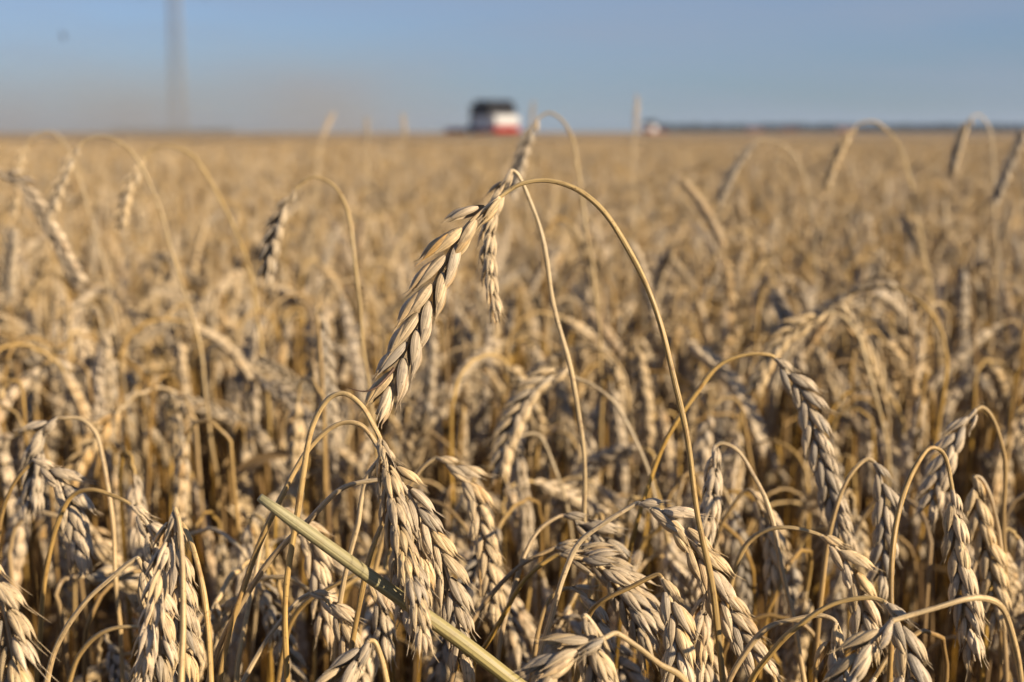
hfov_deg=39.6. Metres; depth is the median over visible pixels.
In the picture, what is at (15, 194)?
wheat stalk
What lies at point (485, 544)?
wheat stalk
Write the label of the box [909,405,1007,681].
wheat stalk
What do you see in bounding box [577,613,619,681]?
wheat stalk
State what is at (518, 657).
wheat stalk
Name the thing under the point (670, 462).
wheat stalk
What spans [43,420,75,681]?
wheat stalk
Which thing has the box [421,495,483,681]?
wheat stalk
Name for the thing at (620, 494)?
wheat stalk
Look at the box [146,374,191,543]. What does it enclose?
wheat stalk
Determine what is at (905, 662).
wheat stalk
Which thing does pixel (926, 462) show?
wheat stalk
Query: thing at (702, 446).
wheat stalk
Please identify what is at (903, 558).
wheat stalk
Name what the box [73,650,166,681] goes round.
wheat stalk
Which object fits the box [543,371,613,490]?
wheat stalk
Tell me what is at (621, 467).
wheat stalk
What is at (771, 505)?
wheat stalk
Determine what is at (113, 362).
wheat stalk
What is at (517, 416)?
wheat stalk
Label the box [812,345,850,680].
wheat stalk
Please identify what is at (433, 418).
wheat stalk
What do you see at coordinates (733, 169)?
wheat stalk
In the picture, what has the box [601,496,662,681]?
wheat stalk
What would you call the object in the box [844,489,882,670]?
wheat stalk
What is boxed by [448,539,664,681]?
wheat stalk
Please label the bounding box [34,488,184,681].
wheat stalk
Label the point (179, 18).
lattice pylon
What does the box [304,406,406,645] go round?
wheat stalk
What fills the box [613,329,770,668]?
wheat stalk
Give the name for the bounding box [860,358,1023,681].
wheat stalk
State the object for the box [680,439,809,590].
wheat stalk
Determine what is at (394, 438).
wheat stalk
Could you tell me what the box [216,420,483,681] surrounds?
wheat stalk
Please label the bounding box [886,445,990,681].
wheat stalk
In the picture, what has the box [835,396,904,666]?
wheat stalk
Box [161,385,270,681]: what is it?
wheat stalk
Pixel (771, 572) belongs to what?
wheat stalk
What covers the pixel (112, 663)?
wheat stalk
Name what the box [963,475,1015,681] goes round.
wheat stalk
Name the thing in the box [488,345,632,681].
wheat stalk
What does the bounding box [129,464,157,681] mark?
wheat stalk
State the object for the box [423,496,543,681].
wheat stalk
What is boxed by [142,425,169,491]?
wheat stalk
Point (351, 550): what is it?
wheat stalk
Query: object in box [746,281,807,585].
wheat stalk
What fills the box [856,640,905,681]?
wheat stalk
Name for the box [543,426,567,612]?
wheat stalk
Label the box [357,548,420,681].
wheat stalk
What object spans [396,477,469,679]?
wheat stalk
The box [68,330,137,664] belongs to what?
wheat stalk
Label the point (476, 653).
green straw
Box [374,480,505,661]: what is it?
wheat stalk
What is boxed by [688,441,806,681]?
wheat stalk
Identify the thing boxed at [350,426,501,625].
wheat stalk
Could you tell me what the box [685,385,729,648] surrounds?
wheat stalk
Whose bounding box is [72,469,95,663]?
wheat stalk
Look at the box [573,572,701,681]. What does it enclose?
wheat stalk
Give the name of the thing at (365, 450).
wheat stalk
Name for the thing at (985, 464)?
wheat stalk
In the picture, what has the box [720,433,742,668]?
wheat stalk
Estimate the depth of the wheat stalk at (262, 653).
1.24 m
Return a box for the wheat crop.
[0,137,1023,681]
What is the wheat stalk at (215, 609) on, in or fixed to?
on the ground
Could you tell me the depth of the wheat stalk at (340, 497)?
1.05 m
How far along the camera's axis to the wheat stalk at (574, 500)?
0.91 m
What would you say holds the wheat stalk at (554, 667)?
on the ground
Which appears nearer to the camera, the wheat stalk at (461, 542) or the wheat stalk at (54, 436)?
the wheat stalk at (461, 542)
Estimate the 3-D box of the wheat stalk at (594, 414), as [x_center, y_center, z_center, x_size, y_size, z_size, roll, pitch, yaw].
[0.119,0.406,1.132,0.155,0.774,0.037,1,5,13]
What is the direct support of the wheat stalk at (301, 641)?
on the ground
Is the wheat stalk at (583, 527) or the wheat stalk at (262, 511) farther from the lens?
the wheat stalk at (262, 511)
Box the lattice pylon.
[167,0,186,132]
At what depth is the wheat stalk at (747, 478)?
1.29 m
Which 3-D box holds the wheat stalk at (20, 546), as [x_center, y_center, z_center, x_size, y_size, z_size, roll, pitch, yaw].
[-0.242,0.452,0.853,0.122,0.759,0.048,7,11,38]
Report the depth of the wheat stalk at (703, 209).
1.60 m
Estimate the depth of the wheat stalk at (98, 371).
1.08 m
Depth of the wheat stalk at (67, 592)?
0.89 m
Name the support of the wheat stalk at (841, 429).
on the ground
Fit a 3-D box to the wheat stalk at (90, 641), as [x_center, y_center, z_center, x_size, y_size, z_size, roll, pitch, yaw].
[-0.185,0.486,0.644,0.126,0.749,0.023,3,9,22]
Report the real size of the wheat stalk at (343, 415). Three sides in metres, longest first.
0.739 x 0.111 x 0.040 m
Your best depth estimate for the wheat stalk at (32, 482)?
0.66 m
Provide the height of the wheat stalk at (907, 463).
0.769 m
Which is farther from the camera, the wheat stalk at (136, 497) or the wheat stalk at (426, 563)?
the wheat stalk at (136, 497)
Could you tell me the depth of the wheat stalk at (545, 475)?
1.05 m
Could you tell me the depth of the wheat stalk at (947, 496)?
0.81 m
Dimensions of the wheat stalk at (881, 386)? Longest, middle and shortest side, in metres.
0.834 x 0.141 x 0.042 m
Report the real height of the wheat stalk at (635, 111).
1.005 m
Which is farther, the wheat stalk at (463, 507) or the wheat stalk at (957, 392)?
the wheat stalk at (957, 392)
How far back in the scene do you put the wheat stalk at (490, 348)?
1.27 m
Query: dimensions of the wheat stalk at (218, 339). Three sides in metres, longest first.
0.796 x 0.223 x 0.034 m
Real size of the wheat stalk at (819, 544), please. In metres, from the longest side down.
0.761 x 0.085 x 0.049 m
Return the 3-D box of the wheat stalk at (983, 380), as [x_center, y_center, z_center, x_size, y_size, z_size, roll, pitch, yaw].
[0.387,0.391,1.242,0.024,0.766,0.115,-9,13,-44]
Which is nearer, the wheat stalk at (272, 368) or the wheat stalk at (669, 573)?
the wheat stalk at (669, 573)
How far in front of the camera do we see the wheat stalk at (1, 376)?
1.26 m
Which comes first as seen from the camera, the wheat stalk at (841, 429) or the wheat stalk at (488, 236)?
the wheat stalk at (488, 236)
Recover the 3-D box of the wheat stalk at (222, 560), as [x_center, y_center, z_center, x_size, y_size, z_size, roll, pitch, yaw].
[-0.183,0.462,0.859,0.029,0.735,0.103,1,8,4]
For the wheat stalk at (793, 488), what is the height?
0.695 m
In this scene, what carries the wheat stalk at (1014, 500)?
on the ground
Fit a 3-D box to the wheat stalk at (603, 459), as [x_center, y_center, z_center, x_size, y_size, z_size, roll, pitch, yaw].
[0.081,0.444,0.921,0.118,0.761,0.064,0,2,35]
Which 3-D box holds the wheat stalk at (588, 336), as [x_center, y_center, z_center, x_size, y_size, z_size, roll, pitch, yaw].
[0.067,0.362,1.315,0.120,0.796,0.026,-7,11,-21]
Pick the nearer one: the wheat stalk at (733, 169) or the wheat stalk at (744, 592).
the wheat stalk at (744, 592)
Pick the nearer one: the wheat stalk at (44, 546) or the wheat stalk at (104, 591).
the wheat stalk at (104, 591)
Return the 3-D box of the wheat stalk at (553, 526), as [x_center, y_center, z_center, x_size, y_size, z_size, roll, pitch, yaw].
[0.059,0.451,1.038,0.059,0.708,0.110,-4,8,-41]
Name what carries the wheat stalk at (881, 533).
on the ground
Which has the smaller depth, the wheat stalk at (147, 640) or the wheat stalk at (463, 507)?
the wheat stalk at (147, 640)
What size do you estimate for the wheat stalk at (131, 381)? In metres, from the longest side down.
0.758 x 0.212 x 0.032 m
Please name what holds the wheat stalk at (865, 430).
on the ground
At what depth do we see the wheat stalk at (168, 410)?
1.03 m
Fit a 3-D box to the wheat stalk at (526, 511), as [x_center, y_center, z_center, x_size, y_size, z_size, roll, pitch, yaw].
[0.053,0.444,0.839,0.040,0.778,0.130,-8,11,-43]
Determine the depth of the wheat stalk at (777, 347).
0.95 m
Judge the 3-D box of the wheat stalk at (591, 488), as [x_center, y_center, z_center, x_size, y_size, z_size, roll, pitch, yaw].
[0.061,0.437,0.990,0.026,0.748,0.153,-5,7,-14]
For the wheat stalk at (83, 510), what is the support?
on the ground
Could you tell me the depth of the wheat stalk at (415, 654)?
0.90 m
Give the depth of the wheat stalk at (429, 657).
0.82 m
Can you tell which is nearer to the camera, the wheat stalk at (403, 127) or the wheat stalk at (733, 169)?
the wheat stalk at (733, 169)
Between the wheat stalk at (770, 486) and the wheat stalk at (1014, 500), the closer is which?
the wheat stalk at (1014, 500)
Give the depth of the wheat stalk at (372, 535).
1.20 m
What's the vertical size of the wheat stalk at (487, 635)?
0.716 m
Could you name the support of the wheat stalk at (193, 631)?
on the ground
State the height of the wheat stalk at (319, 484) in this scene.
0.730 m
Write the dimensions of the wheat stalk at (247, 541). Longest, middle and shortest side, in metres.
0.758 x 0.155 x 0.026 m
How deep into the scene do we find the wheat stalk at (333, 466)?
1.14 m
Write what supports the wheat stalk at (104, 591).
on the ground
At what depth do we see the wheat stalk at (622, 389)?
1.21 m
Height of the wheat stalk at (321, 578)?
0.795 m
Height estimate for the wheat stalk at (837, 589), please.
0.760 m
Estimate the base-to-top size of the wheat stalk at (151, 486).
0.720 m
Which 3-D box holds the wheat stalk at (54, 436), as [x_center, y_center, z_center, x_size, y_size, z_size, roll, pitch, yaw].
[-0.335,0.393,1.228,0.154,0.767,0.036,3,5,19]
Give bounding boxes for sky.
[0,0,1023,131]
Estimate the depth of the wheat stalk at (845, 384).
1.24 m
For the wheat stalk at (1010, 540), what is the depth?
1.03 m
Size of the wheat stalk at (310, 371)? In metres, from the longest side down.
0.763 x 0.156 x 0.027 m
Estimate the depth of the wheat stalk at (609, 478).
1.25 m
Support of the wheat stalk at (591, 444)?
on the ground
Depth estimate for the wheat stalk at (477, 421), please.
1.26 m
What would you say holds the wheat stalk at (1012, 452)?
on the ground
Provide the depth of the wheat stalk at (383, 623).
0.57 m
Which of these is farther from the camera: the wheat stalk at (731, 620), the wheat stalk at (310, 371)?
the wheat stalk at (310, 371)
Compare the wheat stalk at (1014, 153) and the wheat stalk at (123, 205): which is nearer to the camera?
the wheat stalk at (123, 205)
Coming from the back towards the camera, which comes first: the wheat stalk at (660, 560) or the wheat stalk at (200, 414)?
the wheat stalk at (200, 414)
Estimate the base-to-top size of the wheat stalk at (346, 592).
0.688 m
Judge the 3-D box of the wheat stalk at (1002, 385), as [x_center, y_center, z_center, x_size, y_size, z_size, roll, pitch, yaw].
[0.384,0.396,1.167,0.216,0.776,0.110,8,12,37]
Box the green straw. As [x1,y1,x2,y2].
[257,494,526,681]
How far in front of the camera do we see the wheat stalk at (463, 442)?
1.07 m
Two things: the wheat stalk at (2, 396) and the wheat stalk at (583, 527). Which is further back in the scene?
the wheat stalk at (2, 396)
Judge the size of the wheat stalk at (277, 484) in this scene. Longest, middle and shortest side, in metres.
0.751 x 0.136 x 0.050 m
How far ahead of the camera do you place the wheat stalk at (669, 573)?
0.78 m
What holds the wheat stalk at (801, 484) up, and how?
on the ground
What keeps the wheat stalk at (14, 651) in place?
on the ground
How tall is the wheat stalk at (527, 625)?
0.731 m
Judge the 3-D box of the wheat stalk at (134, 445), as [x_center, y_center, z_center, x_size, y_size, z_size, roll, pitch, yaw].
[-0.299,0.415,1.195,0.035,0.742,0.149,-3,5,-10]
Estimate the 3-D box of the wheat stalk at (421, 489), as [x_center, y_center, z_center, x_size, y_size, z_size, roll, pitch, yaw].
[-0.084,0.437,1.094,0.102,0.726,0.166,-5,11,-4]
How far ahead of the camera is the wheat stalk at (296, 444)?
0.86 m
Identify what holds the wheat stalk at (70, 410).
on the ground
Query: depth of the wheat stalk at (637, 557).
0.76 m
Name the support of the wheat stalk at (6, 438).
on the ground
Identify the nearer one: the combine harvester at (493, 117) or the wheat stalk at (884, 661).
the wheat stalk at (884, 661)
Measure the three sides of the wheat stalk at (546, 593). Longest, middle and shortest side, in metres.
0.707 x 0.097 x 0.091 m
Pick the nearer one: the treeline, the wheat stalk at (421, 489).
the wheat stalk at (421, 489)
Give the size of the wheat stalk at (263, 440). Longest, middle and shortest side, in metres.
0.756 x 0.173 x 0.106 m
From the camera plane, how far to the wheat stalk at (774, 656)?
0.74 m
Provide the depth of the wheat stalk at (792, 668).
0.72 m
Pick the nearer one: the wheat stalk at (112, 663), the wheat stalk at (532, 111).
the wheat stalk at (112, 663)
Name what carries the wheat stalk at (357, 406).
on the ground
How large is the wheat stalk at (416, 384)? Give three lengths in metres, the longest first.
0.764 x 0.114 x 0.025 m
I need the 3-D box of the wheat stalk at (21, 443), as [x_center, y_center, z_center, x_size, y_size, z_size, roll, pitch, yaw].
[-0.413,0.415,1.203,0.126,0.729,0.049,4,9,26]
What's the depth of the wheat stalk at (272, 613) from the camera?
0.66 m
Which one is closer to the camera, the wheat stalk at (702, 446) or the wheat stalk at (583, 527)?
the wheat stalk at (583, 527)
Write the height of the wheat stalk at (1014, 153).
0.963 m
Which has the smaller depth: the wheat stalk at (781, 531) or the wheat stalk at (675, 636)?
the wheat stalk at (675, 636)
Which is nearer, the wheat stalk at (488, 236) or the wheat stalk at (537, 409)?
the wheat stalk at (488, 236)
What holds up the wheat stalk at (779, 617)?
on the ground
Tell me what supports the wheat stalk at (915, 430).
on the ground
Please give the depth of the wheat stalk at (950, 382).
1.33 m
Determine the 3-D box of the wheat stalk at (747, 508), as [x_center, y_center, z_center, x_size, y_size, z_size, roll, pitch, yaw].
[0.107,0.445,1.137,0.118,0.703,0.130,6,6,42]
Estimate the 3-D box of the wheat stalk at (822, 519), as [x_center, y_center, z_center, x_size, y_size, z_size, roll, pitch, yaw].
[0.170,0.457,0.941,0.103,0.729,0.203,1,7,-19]
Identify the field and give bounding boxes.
[0,132,1021,160]
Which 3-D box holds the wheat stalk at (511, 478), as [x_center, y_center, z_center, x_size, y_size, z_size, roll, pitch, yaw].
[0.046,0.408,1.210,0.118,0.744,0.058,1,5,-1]
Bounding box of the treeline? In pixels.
[657,123,1023,131]
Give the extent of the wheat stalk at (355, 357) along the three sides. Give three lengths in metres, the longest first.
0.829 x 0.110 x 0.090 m
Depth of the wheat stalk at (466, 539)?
1.14 m
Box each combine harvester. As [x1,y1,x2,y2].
[443,100,519,133]
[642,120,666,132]
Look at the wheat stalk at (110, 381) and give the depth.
1.15 m
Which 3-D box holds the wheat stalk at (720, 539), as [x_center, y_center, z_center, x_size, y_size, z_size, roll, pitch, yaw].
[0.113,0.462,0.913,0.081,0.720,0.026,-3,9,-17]
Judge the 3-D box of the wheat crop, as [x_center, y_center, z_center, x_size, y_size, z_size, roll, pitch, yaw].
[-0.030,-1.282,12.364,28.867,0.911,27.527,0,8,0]
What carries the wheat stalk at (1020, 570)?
on the ground
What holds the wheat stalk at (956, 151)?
on the ground
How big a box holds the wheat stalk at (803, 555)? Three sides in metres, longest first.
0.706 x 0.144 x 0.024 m
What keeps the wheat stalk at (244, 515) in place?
on the ground
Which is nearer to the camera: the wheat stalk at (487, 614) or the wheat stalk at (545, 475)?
the wheat stalk at (487, 614)
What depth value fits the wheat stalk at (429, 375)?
1.18 m
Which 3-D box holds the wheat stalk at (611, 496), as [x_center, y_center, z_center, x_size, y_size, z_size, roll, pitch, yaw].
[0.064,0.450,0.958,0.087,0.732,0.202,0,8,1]
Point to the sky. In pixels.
(250, 65)
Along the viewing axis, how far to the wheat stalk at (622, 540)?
0.93 m
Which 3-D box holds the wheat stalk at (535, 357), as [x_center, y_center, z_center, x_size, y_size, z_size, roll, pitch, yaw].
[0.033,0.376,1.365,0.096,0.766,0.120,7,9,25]
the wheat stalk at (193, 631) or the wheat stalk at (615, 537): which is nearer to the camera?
the wheat stalk at (193, 631)
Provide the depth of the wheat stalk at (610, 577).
0.56 m
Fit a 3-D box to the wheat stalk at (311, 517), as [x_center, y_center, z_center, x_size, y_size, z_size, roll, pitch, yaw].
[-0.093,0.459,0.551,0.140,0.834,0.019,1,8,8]
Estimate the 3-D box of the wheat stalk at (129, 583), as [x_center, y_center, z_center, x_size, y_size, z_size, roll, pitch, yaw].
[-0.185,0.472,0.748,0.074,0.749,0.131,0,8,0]
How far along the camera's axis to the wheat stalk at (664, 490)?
1.10 m
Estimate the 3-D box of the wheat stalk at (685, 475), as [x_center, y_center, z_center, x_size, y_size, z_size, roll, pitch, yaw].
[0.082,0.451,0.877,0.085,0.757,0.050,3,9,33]
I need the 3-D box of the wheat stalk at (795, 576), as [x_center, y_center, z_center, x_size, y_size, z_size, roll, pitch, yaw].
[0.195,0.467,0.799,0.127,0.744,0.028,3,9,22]
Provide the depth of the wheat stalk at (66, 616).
0.97 m
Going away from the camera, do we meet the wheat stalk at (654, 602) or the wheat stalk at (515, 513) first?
the wheat stalk at (654, 602)
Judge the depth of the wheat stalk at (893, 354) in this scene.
1.22 m
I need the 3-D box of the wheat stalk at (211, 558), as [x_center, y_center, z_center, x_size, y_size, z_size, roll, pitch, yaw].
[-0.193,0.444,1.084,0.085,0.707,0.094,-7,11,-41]
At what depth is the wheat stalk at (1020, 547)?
0.70 m
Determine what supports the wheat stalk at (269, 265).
on the ground
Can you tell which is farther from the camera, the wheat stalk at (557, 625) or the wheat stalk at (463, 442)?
the wheat stalk at (463, 442)
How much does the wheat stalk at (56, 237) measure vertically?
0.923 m
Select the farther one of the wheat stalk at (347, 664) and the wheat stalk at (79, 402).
the wheat stalk at (79, 402)
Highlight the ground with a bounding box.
[14,274,1023,681]
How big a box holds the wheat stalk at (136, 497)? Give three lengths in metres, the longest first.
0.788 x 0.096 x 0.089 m
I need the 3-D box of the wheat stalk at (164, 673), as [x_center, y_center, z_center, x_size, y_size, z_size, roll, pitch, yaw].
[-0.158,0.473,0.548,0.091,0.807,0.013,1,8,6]
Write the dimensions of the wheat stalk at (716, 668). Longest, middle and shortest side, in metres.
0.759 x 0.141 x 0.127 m
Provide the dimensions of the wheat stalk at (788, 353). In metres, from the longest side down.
0.848 x 0.238 x 0.036 m
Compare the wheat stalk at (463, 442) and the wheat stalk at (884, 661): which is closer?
the wheat stalk at (884, 661)
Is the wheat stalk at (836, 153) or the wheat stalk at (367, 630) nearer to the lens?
the wheat stalk at (367, 630)
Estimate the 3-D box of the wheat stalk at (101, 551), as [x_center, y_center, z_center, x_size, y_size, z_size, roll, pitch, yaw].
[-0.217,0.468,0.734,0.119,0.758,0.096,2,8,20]
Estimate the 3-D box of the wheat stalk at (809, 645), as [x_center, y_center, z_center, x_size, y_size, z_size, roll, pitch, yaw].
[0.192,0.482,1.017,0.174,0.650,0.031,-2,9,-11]
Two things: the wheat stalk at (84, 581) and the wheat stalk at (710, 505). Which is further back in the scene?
the wheat stalk at (84, 581)
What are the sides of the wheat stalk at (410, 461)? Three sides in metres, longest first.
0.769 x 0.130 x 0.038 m
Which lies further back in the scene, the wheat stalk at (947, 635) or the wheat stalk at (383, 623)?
the wheat stalk at (947, 635)
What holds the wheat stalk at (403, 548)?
on the ground
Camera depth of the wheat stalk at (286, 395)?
1.02 m
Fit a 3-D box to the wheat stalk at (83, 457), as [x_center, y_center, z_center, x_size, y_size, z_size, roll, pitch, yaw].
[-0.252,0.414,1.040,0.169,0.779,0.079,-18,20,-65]
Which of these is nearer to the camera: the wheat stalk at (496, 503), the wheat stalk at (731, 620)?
the wheat stalk at (731, 620)
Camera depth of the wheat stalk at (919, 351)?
1.26 m
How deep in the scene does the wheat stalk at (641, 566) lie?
0.78 m
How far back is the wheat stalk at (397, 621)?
1.05 m
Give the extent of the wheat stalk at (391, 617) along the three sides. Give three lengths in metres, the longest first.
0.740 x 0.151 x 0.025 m
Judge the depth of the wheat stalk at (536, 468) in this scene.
1.02 m
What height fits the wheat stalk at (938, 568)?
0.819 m
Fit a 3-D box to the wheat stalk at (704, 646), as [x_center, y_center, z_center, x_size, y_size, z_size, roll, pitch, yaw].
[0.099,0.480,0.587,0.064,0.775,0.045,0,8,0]
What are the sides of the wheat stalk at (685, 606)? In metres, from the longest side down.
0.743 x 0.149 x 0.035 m
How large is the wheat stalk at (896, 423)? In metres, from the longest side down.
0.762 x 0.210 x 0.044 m
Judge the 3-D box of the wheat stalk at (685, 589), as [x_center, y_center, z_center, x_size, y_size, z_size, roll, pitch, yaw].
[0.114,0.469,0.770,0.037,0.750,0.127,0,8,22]
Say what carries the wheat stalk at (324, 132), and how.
on the ground
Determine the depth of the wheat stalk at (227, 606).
0.63 m
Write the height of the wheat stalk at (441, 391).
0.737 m
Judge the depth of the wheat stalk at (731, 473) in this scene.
1.04 m
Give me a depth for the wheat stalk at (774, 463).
1.21 m
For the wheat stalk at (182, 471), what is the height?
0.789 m
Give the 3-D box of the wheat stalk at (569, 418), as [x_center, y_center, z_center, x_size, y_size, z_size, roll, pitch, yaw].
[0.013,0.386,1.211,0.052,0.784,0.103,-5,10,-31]
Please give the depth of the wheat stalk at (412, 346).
0.51 m
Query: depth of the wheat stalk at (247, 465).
1.00 m
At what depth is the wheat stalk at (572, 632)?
0.73 m
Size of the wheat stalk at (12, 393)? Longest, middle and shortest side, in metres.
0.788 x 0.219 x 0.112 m
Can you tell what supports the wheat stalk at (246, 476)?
on the ground
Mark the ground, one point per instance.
(396, 624)
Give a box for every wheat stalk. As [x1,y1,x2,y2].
[0,168,90,295]
[0,336,116,681]
[0,343,98,484]
[0,356,130,672]
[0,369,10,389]
[0,378,39,681]
[0,405,82,678]
[0,430,65,681]
[0,458,101,583]
[0,461,102,681]
[0,474,93,681]
[0,565,60,681]
[5,131,138,647]
[7,510,176,669]
[13,416,124,681]
[18,412,35,590]
[21,350,143,657]
[22,485,54,675]
[34,355,164,681]
[34,386,215,681]
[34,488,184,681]
[40,135,357,575]
[40,302,121,680]
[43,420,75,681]
[44,556,179,681]
[47,356,167,570]
[54,561,201,678]
[56,553,70,681]
[67,625,191,681]
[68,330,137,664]
[72,348,125,659]
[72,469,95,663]
[72,472,110,664]
[73,525,137,679]
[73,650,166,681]
[76,399,153,555]
[77,318,261,666]
[77,422,131,656]
[77,475,88,648]
[82,569,189,681]
[87,308,122,667]
[87,385,159,662]
[93,441,127,650]
[96,633,134,681]
[109,144,280,600]
[116,396,141,680]
[118,447,149,680]
[126,506,185,681]
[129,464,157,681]
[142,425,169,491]
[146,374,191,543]
[152,526,308,681]
[155,559,282,681]
[159,388,183,620]
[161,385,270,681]
[166,522,213,681]
[169,419,254,681]
[177,357,287,641]
[183,400,303,550]
[184,471,216,613]
[185,575,333,681]
[187,510,233,681]
[202,377,337,681]
[206,478,440,681]
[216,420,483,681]
[222,460,260,678]
[225,501,295,649]
[227,422,253,681]
[227,469,358,594]
[227,514,272,681]
[233,507,340,681]
[240,589,372,681]
[241,378,310,659]
[246,391,351,648]
[246,438,310,669]
[247,536,437,681]
[250,349,328,628]
[253,540,308,673]
[254,176,395,681]
[267,495,336,681]
[268,388,378,681]
[276,573,398,681]
[281,377,327,672]
[282,391,439,681]
[288,438,377,619]
[299,346,348,668]
[301,438,332,681]
[304,352,350,622]
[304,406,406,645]
[308,111,334,667]
[310,634,463,681]
[313,302,342,578]
[313,566,531,681]
[316,280,385,607]
[316,638,389,681]
[330,411,425,680]
[333,460,406,668]
[333,505,399,658]
[339,115,369,513]
[343,561,431,676]
[344,380,408,679]
[348,518,435,650]
[349,178,725,681]
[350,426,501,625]
[351,398,420,681]
[355,456,511,647]
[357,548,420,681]
[357,569,394,681]
[363,498,413,598]
[365,399,422,666]
[370,544,540,681]
[373,435,400,681]
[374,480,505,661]
[379,546,416,681]
[384,344,509,667]
[390,499,531,681]
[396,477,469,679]
[399,377,498,675]
[399,394,512,587]
[399,409,430,681]
[400,111,437,272]
[414,462,434,606]
[417,316,523,680]
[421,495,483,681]
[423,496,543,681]
[432,332,559,631]
[444,489,533,526]
[445,483,465,667]
[448,406,490,681]
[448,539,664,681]
[450,353,550,676]
[458,396,509,681]
[459,521,497,650]
[467,547,662,681]
[469,593,493,681]
[470,465,543,639]
[471,172,726,672]
[474,168,594,616]
[482,337,553,676]
[487,367,676,573]
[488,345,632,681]
[494,511,637,681]
[499,478,629,681]
[505,389,586,678]
[506,112,603,621]
[506,311,630,614]
[510,339,578,670]
[511,432,574,681]
[511,631,688,681]
[520,574,635,681]
[522,567,561,681]
[524,100,579,451]
[526,440,562,647]
[529,584,622,681]
[531,498,784,681]
[534,430,609,632]
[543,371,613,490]
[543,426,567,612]
[544,442,655,663]
[544,487,616,607]
[545,476,664,588]
[545,612,650,681]
[564,510,603,681]
[567,354,634,681]
[569,369,729,672]
[571,592,598,681]
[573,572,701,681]
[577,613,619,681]
[578,440,601,586]
[581,424,603,505]
[601,460,618,556]
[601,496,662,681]
[602,375,632,626]
[603,506,637,655]
[605,493,633,557]
[608,517,757,681]
[612,352,858,680]
[612,410,680,681]
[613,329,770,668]
[618,554,677,679]
[624,495,697,608]
[625,336,663,493]
[627,594,691,670]
[629,91,640,385]
[630,438,645,551]
[638,412,764,681]
[643,478,683,681]
[645,458,728,675]
[652,397,681,681]
[654,475,726,669]
[660,472,702,677]
[667,472,763,681]
[674,567,714,644]
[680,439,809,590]
[683,395,780,633]
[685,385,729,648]
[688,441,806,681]
[690,595,777,681]
[691,631,727,681]
[696,509,734,681]
[707,488,792,604]
[711,408,789,484]
[712,139,825,620]
[713,359,906,681]
[713,632,782,681]
[715,525,886,674]
[719,490,808,649]
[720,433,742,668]
[722,413,743,681]
[722,475,759,530]
[723,613,827,671]
[726,613,848,681]
[730,436,759,670]
[735,487,844,681]
[740,311,890,673]
[741,501,878,681]
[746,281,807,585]
[748,595,932,681]
[753,336,862,568]
[755,417,810,581]
[756,548,812,681]
[759,435,780,671]
[765,285,948,626]
[765,527,854,681]
[768,584,805,681]
[776,511,913,664]
[787,448,838,659]
[793,472,816,656]
[796,486,824,570]
[800,275,924,666]
[808,570,884,681]
[811,407,876,679]
[811,494,932,672]
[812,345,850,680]
[813,457,906,681]
[817,410,922,681]
[818,120,943,681]
[819,454,857,582]
[822,594,1023,681]
[823,386,926,681]
[826,535,916,680]
[833,299,890,681]
[833,376,935,669]
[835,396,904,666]
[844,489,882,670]
[850,330,926,681]
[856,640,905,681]
[860,310,973,681]
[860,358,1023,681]
[869,628,948,681]
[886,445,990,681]
[894,329,1023,594]
[899,371,927,624]
[900,353,1023,672]
[904,302,949,575]
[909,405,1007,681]
[918,407,997,681]
[928,481,983,681]
[935,352,1002,677]
[936,360,1014,637]
[939,562,1016,681]
[946,114,1003,681]
[950,359,1018,681]
[962,425,1015,681]
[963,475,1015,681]
[967,552,1023,681]
[976,447,1007,681]
[980,527,1023,681]
[985,492,1023,681]
[988,129,1023,209]
[988,539,1023,654]
[1010,413,1023,663]
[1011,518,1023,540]
[1012,415,1023,441]
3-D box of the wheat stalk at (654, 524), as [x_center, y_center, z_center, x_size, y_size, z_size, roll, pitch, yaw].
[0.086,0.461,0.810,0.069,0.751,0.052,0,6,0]
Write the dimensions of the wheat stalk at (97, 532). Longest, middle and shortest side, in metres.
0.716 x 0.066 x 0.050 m
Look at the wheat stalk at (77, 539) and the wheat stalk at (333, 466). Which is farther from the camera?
the wheat stalk at (333, 466)
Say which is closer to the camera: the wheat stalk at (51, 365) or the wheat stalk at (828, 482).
the wheat stalk at (828, 482)
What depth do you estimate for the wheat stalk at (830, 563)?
1.01 m
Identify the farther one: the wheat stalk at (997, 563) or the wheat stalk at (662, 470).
the wheat stalk at (662, 470)
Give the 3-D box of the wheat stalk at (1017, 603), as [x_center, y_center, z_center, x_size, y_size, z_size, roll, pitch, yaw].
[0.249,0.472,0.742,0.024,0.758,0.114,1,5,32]
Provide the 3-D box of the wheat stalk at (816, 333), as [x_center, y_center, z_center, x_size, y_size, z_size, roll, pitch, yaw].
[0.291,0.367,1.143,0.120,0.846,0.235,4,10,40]
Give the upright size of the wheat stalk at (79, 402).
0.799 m
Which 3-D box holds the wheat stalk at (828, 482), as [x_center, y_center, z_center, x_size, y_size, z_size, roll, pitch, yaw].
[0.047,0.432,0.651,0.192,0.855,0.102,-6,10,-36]
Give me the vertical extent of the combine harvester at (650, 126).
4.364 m
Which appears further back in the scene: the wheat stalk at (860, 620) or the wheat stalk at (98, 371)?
the wheat stalk at (98, 371)

